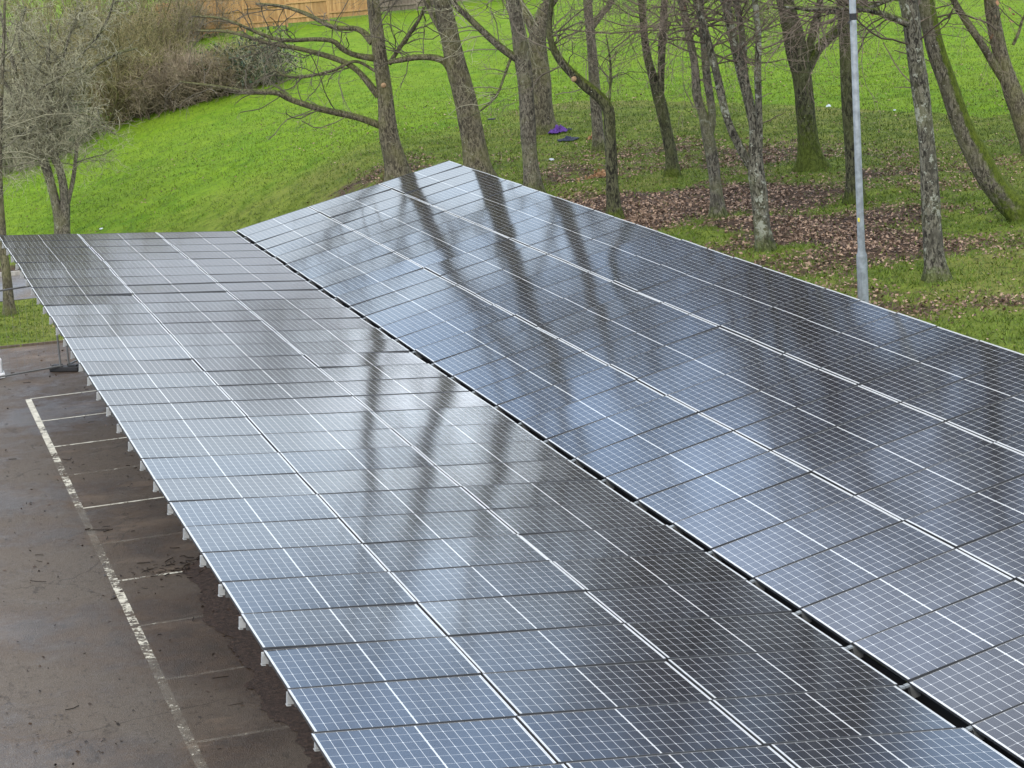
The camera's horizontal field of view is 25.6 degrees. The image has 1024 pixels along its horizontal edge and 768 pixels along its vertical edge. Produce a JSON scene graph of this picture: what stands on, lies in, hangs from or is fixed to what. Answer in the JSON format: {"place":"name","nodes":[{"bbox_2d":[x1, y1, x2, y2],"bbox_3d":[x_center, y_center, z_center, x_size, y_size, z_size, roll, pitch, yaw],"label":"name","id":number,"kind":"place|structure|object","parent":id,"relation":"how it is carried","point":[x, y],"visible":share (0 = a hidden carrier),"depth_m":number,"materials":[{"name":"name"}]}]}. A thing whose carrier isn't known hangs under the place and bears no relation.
{"place":"outdoors","nodes":[
{"label":"outdoors","id":0,"kind":"place"},
{"bbox_2d":[0,275,36,300],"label":"path","id":1,"kind":"structure","parent":0,"point":[17,281],"depth_m":62.33,"materials":[{"name":"concrete"}]},
{"bbox_2d":[0,343,311,767],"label":"car park","id":2,"kind":"structure","parent":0,"point":[68,674],"depth_m":32.26,"materials":[{"name":"grey asphalt"}]},
{"bbox_2d":[0,358,4,378],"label":"plastic barrier","id":3,"kind":"object","parent":2,"relation":"on","point":[1,370],"visible":0.9,"depth_m":50.15,"materials":[{"name":"white plastic"}]},
{"bbox_2d":[0,286,62,377],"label":"barrier fence","id":4,"kind":"object","parent":2,"relation":"on","point":[59,353],"visible":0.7,"depth_m":50.00,"materials":[{"name":"metal"}]},
{"bbox_2d":[49,364,78,371],"bbox_3d":[-9.989,-0.365,50.508,0.700,0.145,0.240,-1,13,15],"label":"rubber foot","id":5,"kind":"object","parent":2,"relation":"on","point":[70,368],"visible":0.75,"depth_m":50.40},
{"bbox_2d":[66,346,76,364],"bbox_3d":[-9.530,-1.696,51.878,0.042,2.020,3.291,0,13,17],"label":"barrier fence","id":6,"kind":"object","parent":2,"relation":"on","point":[74,361],"visible":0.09,"depth_m":50.55,"materials":[{"name":"metal"}]},
{"bbox_2d":[26,390,200,762],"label":"bay lines","id":7,"kind":"object","parent":2,"relation":"on","point":[47,440],"visible":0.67,"depth_m":39.60,"materials":[{"name":"paint"}]},
{"bbox_2d":[0,350,308,767],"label":"leaf debris","id":8,"kind":"object","parent":2,"relation":"on","point":[117,723],"visible":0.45,"depth_m":33.26,"materials":[{"name":"brown plant"}]},
{"bbox_2d":[0,372,322,759],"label":"twig debris","id":9,"kind":"object","parent":2,"relation":"on","point":[147,569],"visible":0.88,"depth_m":34.53,"materials":[{"name":"brown plant"}]},
{"bbox_2d":[0,231,1020,767],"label":"solar canopy","id":10,"kind":"object","parent":2,"relation":"on","point":[360,507],"visible":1,"depth_m":23.58,"materials":[{"name":"blue glass"}]},
{"bbox_2d":[235,161,1023,767],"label":"solar canopy","id":11,"kind":"object","parent":2,"relation":"on","point":[847,471],"visible":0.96,"depth_m":28.76,"materials":[{"name":"blue glass"}]},
{"bbox_2d":[181,553,667,767],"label":"bare soil","id":12,"kind":"structure","parent":0,"point":[267,684],"depth_m":30.08,"materials":[{"name":"brown soil"}]},
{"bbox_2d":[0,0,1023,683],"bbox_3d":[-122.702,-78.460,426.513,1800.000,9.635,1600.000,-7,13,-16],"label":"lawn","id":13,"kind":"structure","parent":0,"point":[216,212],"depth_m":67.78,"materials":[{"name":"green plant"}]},
{"bbox_2d":[0,270,21,276],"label":"path kerb","id":14,"kind":"structure","parent":13,"relation":"on","point":[13,273],"depth_m":65.08,"materials":[{"name":"concrete"}]},
{"bbox_2d":[0,340,62,347],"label":"timber edging","id":15,"kind":"object","parent":13,"relation":"on","point":[37,343],"visible":0.19,"depth_m":53.90,"materials":[{"name":"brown wood"}]},
{"bbox_2d":[0,0,86,316],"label":"bare tree","id":16,"kind":"object","parent":13,"relation":"on","point":[6,281],"visible":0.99,"depth_m":57.72,"materials":[{"name":"brown plant"}]},
{"bbox_2d":[2,53,107,175],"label":"shrub","id":17,"kind":"object","parent":13,"relation":"on","point":[7,148],"visible":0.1,"depth_m":82.49,"materials":[{"name":"plant"}]},
{"bbox_2d":[6,92,107,160],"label":"shrub","id":18,"kind":"object","parent":13,"relation":"on","point":[77,136],"visible":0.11,"depth_m":83.58,"materials":[{"name":"grey plant"}]},
{"bbox_2d":[0,0,121,98],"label":"shrub","id":19,"kind":"object","parent":13,"relation":"on","point":[41,31],"visible":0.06,"depth_m":94.98,"materials":[{"name":"plant"}]},
{"bbox_2d":[0,0,145,233],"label":"bare tree","id":20,"kind":"object","parent":13,"relation":"on","point":[61,205],"visible":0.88,"depth_m":65.94,"materials":[{"name":"grey plant"}]},
{"bbox_2d":[0,0,146,61],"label":"shrub","id":21,"kind":"object","parent":13,"relation":"on","point":[53,15],"visible":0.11,"depth_m":99.94,"materials":[{"name":"brown plant"}]},
{"bbox_2d":[0,12,155,93],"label":"wooden fence","id":22,"kind":"object","parent":13,"relation":"on","point":[61,52],"visible":0.01,"depth_m":99.56,"materials":[{"name":"brown wood"}]},
{"bbox_2d":[0,0,206,137],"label":"shrub","id":23,"kind":"object","parent":13,"relation":"on","point":[109,46],"visible":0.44,"depth_m":84.41,"materials":[{"name":"brown plant"}]},
{"bbox_2d":[0,0,212,93],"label":"shrub","id":24,"kind":"object","parent":13,"relation":"on","point":[133,5],"visible":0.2,"depth_m":93.24,"materials":[{"name":"brown plant"}]},
{"bbox_2d":[31,0,208,125],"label":"shrub","id":25,"kind":"object","parent":13,"relation":"on","point":[106,73],"visible":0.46,"depth_m":85.01,"materials":[{"name":"brown plant"}]},
{"bbox_2d":[67,0,219,67],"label":"bramble thicket","id":26,"kind":"object","parent":13,"relation":"on","point":[188,41],"visible":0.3,"depth_m":94.05,"materials":[{"name":"brown plant"}]},
{"bbox_2d":[89,45,219,122],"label":"bramble thicket","id":27,"kind":"object","parent":13,"relation":"on","point":[137,95],"visible":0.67,"depth_m":83.98,"materials":[{"name":"brown plant"}]},
{"bbox_2d":[121,0,243,39],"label":"bramble thicket","id":28,"kind":"object","parent":13,"relation":"on","point":[216,22],"visible":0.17,"depth_m":100.55,"materials":[{"name":"brown plant"}]},
{"bbox_2d":[142,38,243,118],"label":"bramble thicket","id":29,"kind":"object","parent":13,"relation":"on","point":[172,78],"visible":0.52,"depth_m":84.10,"materials":[{"name":"brown plant"}]},
{"bbox_2d":[166,40,268,106],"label":"bramble thicket","id":30,"kind":"object","parent":13,"relation":"on","point":[208,93],"visible":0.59,"depth_m":83.92,"materials":[{"name":"brown plant"}]},
{"bbox_2d":[190,17,282,93],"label":"ivy bush","id":31,"kind":"object","parent":13,"relation":"on","point":[227,56],"visible":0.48,"depth_m":84.24,"materials":[{"name":"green plant"}]},
{"bbox_2d":[180,20,304,88],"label":"ivy bush","id":32,"kind":"object","parent":13,"relation":"on","point":[258,74],"visible":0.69,"depth_m":84.13,"materials":[{"name":"green plant"}]},
{"bbox_2d":[156,0,367,41],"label":"wooden fence","id":33,"kind":"object","parent":13,"relation":"on","point":[331,8],"visible":0.52,"depth_m":102.20,"materials":[{"name":"brown wood"}]},
{"bbox_2d":[163,0,461,181],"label":"bare tree","id":34,"kind":"object","parent":13,"relation":"on","point":[396,164],"visible":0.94,"depth_m":56.93,"materials":[{"name":"brown plant"}]},
{"bbox_2d":[379,0,467,11],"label":"wooden fence","id":35,"kind":"object","parent":13,"relation":"on","point":[407,4],"visible":0.5,"depth_m":103.78,"materials":[{"name":"brown wood"}]},
{"bbox_2d":[352,0,498,176],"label":"bare tree","id":36,"kind":"object","parent":13,"relation":"on","point":[475,153],"visible":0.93,"depth_m":54.66,"materials":[{"name":"brown plant"}]},
{"bbox_2d":[424,0,575,192],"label":"bare tree","id":37,"kind":"object","parent":13,"relation":"on","point":[532,178],"visible":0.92,"depth_m":51.63,"materials":[{"name":"brown plant"}]},
{"bbox_2d":[487,101,495,119],"bbox_3d":[-0.479,-6.212,51.282,0.200,0.425,0.200,-7,13,-16],"label":"hanging tray","id":38,"kind":"object","parent":37,"relation":"hanging from","point":[491,118],"visible":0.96,"depth_m":51.27,"materials":[{"name":"grey"}]},
{"bbox_2d":[6,52,1023,339],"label":"fallen leaves","id":39,"kind":"object","parent":13,"relation":"on","point":[692,202],"visible":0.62,"depth_m":47.71,"materials":[{"name":"brown plant"}]},
{"bbox_2d":[520,0,558,134],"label":"bare tree","id":40,"kind":"object","parent":13,"relation":"on","point":[546,122],"visible":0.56,"depth_m":63.52,"materials":[{"name":"brown plant"}]},
{"bbox_2d":[452,0,660,218],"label":"bare tree","id":41,"kind":"object","parent":13,"relation":"on","point":[613,201],"visible":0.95,"depth_m":46.83,"materials":[{"name":"brown plant"}]},
{"bbox_2d":[548,124,567,133],"bbox_3d":[1.272,-7.182,63.509,0.566,0.245,0.570,-14,16,-38],"label":"cloth","id":42,"kind":"object","parent":13,"relation":"on","point":[558,129],"visible":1,"depth_m":63.43,"materials":[{"name":"purple fabric"}]},
{"bbox_2d":[557,136,579,140],"bbox_3d":[1.557,-6.729,61.757,0.510,0.149,0.669,8,17,44],"label":"cloth","id":43,"kind":"object","parent":13,"relation":"on","point":[567,138],"visible":1,"depth_m":61.65,"materials":[{"name":"grey fabric"}]},
{"bbox_2d":[525,0,614,151],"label":"bare tree","id":44,"kind":"object","parent":13,"relation":"on","point":[598,142],"visible":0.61,"depth_m":58.56,"materials":[{"name":"brown plant"}]},
{"bbox_2d":[576,166,605,182],"bbox_3d":[2.147,-5.108,54.469,1.547,0.354,0.833,-7,13,-16],"label":"chip heap","id":45,"kind":"object","parent":13,"relation":"on","point":[598,173],"visible":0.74,"depth_m":54.36,"materials":[{"name":"brown wood"}]},
{"bbox_2d":[532,0,719,177],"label":"bare tree","id":46,"kind":"object","parent":13,"relation":"on","point":[672,167],"visible":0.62,"depth_m":52.91,"materials":[{"name":"brown plant"}]},
{"bbox_2d":[565,0,799,218],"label":"bare tree","id":47,"kind":"object","parent":13,"relation":"on","point":[717,207],"visible":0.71,"depth_m":45.99,"materials":[{"name":"brown plant"}]},
{"bbox_2d":[563,0,888,251],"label":"bare tree","id":48,"kind":"object","parent":13,"relation":"on","point":[752,159],"visible":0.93,"depth_m":41.13,"materials":[{"name":"brown plant"}]},
{"bbox_2d":[698,0,902,172],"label":"bare tree","id":49,"kind":"object","parent":13,"relation":"on","point":[810,156],"visible":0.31,"depth_m":51.73,"materials":[{"name":"brown plant"}]},
{"bbox_2d":[760,0,889,203],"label":"bare tree","id":50,"kind":"object","parent":13,"relation":"on","point":[849,196],"visible":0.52,"depth_m":46.43,"materials":[{"name":"brown plant"}]},
{"bbox_2d":[848,0,868,302],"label":"lamp post","id":51,"kind":"object","parent":13,"relation":"on","point":[862,274],"visible":0.94,"depth_m":34.62,"materials":[{"name":"metal"}]},
{"bbox_2d":[861,268,866,299],"bbox_3d":[5.450,-1.549,34.960,0.075,0.500,0.012,-7,13,-16],"label":"door","id":52,"kind":"structure","parent":51,"relation":"in","point":[863,270],"depth_m":34.95,"materials":[{"name":"metal"}]},
{"bbox_2d":[743,0,993,283],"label":"bare tree","id":53,"kind":"object","parent":13,"relation":"on","point":[935,268],"visible":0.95,"depth_m":37.12,"materials":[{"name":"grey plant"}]},
{"bbox_2d":[824,0,1023,221],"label":"bare tree","id":54,"kind":"object","parent":13,"relation":"on","point":[1005,197],"visible":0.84,"depth_m":42.54,"materials":[{"name":"brown plant"}]},
{"bbox_2d":[881,0,1023,154],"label":"bare tree","id":55,"kind":"object","parent":13,"relation":"on","point":[1015,110],"visible":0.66,"depth_m":50.91,"materials":[{"name":"brown plant"}]}
]}

